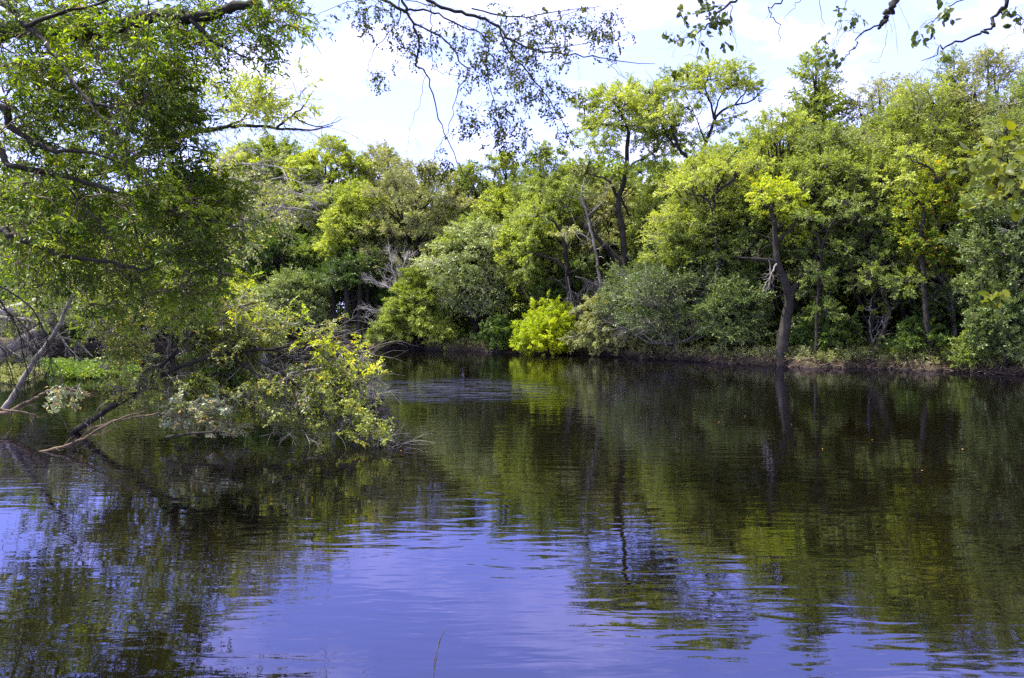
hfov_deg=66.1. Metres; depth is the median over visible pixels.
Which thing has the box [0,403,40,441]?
dead branch
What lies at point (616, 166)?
woodland mass
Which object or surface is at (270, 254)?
broadleaf tree
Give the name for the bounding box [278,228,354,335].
broadleaf tree
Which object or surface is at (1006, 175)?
sapling
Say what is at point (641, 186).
forked tree
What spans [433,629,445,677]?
dry stem
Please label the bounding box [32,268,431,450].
fallen tree
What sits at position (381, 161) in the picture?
broadleaf tree
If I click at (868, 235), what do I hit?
broadleaf tree
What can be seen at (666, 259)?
broadleaf tree
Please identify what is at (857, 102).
broadleaf tree
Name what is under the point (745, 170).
branchy tree
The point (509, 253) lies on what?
broadleaf tree
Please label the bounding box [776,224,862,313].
slender tree
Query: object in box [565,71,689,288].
forked tree
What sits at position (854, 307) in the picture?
broadleaf tree
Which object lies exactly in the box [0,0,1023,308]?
sky
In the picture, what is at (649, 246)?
broadleaf tree
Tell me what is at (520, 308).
understory
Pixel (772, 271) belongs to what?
dead bough
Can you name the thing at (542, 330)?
willow bush
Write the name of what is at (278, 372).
dead bough
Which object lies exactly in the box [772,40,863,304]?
broadleaf tree
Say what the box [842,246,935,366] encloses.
leaning tree
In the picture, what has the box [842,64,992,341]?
broadleaf tree
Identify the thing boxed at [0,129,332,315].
broadleaf tree
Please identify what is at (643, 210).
broadleaf tree
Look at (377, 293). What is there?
broadleaf tree
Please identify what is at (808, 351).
bank weeds
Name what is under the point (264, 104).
bank tree
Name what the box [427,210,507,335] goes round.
broadleaf tree
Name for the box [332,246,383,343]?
shaded tree
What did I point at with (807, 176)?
broadleaf tree
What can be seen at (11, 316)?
hanging twigs
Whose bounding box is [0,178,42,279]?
broadleaf tree
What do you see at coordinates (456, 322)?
shade brush
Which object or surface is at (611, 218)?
broadleaf tree
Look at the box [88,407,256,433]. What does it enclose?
dead branch
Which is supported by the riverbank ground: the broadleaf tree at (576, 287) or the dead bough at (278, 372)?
the broadleaf tree at (576, 287)
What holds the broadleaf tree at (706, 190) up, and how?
on the riverbank ground
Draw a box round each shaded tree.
[300,250,357,339]
[314,247,375,344]
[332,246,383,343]
[335,245,391,341]
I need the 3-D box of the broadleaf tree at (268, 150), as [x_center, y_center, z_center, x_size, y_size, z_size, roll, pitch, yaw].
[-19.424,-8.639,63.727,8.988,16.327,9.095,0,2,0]
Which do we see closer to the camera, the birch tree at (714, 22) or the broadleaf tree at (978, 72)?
the birch tree at (714, 22)
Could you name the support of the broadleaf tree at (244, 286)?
on the riverbank ground
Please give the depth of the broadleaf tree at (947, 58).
37.20 m
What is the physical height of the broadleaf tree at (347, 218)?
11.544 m
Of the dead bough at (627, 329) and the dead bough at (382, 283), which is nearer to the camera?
the dead bough at (627, 329)
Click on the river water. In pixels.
(554, 516)
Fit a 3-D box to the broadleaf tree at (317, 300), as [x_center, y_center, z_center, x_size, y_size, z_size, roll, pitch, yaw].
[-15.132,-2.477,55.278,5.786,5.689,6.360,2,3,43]
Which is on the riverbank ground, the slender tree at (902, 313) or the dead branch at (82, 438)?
the slender tree at (902, 313)
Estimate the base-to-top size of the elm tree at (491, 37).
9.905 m
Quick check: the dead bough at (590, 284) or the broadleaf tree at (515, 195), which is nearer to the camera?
the dead bough at (590, 284)
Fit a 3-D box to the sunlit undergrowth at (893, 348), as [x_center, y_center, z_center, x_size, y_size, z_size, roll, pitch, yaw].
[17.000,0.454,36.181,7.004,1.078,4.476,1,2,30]
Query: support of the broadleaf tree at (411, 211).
on the riverbank ground
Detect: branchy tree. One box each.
[547,157,619,294]
[666,146,776,351]
[787,185,879,353]
[871,136,992,360]
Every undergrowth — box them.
[0,317,1019,355]
[809,337,947,359]
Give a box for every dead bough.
[155,303,373,421]
[356,244,415,323]
[563,274,608,320]
[594,291,690,339]
[762,259,779,293]
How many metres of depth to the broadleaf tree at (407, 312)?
50.26 m
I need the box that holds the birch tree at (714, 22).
[660,0,1023,85]
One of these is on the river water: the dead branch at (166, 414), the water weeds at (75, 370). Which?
the water weeds at (75, 370)
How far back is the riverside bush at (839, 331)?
36.06 m
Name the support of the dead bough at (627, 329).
attached to the bush at (669, 313)
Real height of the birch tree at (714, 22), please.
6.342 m
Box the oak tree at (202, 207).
[0,0,332,348]
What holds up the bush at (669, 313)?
on the riverbank ground
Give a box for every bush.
[0,283,91,385]
[469,312,514,350]
[509,290,581,355]
[557,287,650,355]
[690,271,776,355]
[789,298,863,351]
[891,311,952,358]
[941,328,995,368]
[960,274,1023,370]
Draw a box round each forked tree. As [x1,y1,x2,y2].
[508,170,600,330]
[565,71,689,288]
[619,169,680,285]
[626,54,769,215]
[736,169,839,365]
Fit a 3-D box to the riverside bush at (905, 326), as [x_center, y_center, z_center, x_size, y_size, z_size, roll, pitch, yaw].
[17.851,-0.086,34.433,2.748,2.289,2.416,0,2,0]
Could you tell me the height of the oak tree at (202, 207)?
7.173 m
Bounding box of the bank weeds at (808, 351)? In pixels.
[374,334,1023,370]
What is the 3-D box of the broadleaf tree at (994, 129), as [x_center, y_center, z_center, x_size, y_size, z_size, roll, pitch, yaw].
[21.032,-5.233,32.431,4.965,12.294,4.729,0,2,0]
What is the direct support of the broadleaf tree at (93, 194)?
on the riverbank ground
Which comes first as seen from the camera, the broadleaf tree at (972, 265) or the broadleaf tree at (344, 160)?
the broadleaf tree at (972, 265)
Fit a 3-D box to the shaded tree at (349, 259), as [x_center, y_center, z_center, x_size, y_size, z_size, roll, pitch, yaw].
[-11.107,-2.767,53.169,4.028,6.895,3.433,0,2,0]
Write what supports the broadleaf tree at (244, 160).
on the riverbank ground
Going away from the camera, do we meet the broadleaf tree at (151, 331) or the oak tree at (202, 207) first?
the oak tree at (202, 207)
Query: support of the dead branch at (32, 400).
on the river water
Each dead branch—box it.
[0,368,99,414]
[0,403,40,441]
[1,281,101,408]
[41,394,151,450]
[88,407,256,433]
[166,414,283,443]
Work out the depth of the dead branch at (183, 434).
14.26 m
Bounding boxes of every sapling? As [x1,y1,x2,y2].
[857,290,893,345]
[946,108,1023,312]
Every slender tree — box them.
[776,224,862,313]
[803,206,862,340]
[872,225,930,322]
[964,198,1023,283]
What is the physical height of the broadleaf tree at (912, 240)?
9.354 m
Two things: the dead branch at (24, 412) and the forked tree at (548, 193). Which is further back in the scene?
the forked tree at (548, 193)
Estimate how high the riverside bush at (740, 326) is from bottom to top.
4.268 m
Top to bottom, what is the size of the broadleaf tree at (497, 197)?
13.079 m
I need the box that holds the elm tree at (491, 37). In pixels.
[288,0,653,211]
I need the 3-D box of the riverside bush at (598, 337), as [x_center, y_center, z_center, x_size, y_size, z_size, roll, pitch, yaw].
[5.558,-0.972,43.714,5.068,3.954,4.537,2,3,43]
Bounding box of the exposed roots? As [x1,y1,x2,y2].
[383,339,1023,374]
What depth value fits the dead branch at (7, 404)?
17.49 m
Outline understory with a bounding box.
[325,281,971,335]
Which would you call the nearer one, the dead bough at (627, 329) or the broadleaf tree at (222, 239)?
the dead bough at (627, 329)
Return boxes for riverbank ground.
[0,319,1023,374]
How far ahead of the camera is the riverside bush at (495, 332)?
47.55 m
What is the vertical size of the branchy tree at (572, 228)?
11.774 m
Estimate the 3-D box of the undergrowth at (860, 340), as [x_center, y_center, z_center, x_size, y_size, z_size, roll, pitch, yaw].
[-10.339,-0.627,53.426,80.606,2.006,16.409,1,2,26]
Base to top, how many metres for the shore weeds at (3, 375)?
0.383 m
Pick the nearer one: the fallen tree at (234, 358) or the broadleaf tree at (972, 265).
the fallen tree at (234, 358)
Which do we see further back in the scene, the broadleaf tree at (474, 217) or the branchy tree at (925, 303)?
the broadleaf tree at (474, 217)
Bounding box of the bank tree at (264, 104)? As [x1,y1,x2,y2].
[0,54,386,337]
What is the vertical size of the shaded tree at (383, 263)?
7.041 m
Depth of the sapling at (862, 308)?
36.34 m
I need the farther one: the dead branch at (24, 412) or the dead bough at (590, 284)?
the dead bough at (590, 284)
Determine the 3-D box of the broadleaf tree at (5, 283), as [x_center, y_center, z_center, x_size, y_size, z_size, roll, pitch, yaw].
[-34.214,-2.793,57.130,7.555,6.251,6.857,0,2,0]
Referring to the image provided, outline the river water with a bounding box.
[0,346,1023,677]
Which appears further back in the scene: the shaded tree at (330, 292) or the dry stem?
the shaded tree at (330, 292)
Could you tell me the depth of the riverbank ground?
41.56 m
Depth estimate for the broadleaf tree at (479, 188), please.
56.82 m
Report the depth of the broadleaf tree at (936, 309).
34.84 m
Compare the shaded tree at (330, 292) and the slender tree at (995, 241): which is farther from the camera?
the shaded tree at (330, 292)
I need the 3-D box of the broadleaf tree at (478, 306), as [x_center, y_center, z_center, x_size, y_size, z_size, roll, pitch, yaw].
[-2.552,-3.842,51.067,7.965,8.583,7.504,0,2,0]
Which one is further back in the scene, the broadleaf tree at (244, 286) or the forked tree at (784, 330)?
the broadleaf tree at (244, 286)
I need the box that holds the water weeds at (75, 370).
[21,357,140,379]
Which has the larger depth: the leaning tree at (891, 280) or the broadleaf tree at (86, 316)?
the broadleaf tree at (86, 316)
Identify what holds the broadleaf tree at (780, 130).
on the riverbank ground
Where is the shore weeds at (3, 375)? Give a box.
[0,362,42,383]
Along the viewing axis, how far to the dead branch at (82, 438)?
14.05 m
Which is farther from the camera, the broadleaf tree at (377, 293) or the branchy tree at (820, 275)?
the broadleaf tree at (377, 293)
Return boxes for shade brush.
[264,304,523,332]
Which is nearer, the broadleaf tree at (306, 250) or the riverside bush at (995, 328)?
the riverside bush at (995, 328)
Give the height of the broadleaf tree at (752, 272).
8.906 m
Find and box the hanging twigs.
[0,286,63,418]
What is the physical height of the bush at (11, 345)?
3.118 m
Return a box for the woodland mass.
[2,78,1016,335]
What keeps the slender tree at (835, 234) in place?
on the riverbank ground
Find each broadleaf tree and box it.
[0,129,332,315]
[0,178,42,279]
[0,269,83,337]
[38,187,113,217]
[52,264,147,341]
[118,267,204,341]
[150,168,248,281]
[196,268,269,332]
[205,139,270,260]
[233,223,320,336]
[234,130,322,331]
[249,263,340,342]
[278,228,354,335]
[280,131,382,332]
[312,178,401,338]
[344,138,418,238]
[349,158,482,286]
[354,235,435,320]
[363,262,468,350]
[409,215,524,342]
[422,159,492,331]
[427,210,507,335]
[470,148,526,314]
[493,198,585,308]
[501,137,587,277]
[522,261,598,324]
[559,181,646,295]
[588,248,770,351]
[615,160,705,330]
[635,190,747,347]
[637,242,731,342]
[641,137,758,346]
[690,174,794,344]
[726,102,831,348]
[763,115,884,343]
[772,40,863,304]
[807,232,939,338]
[815,142,924,346]
[839,70,927,340]
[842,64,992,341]
[879,156,987,338]
[891,183,996,345]
[916,41,1023,268]
[922,44,981,300]
[938,155,1023,323]
[952,65,1023,287]
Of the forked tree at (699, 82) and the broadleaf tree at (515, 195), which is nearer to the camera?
the forked tree at (699, 82)
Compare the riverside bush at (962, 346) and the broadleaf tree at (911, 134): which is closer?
the riverside bush at (962, 346)

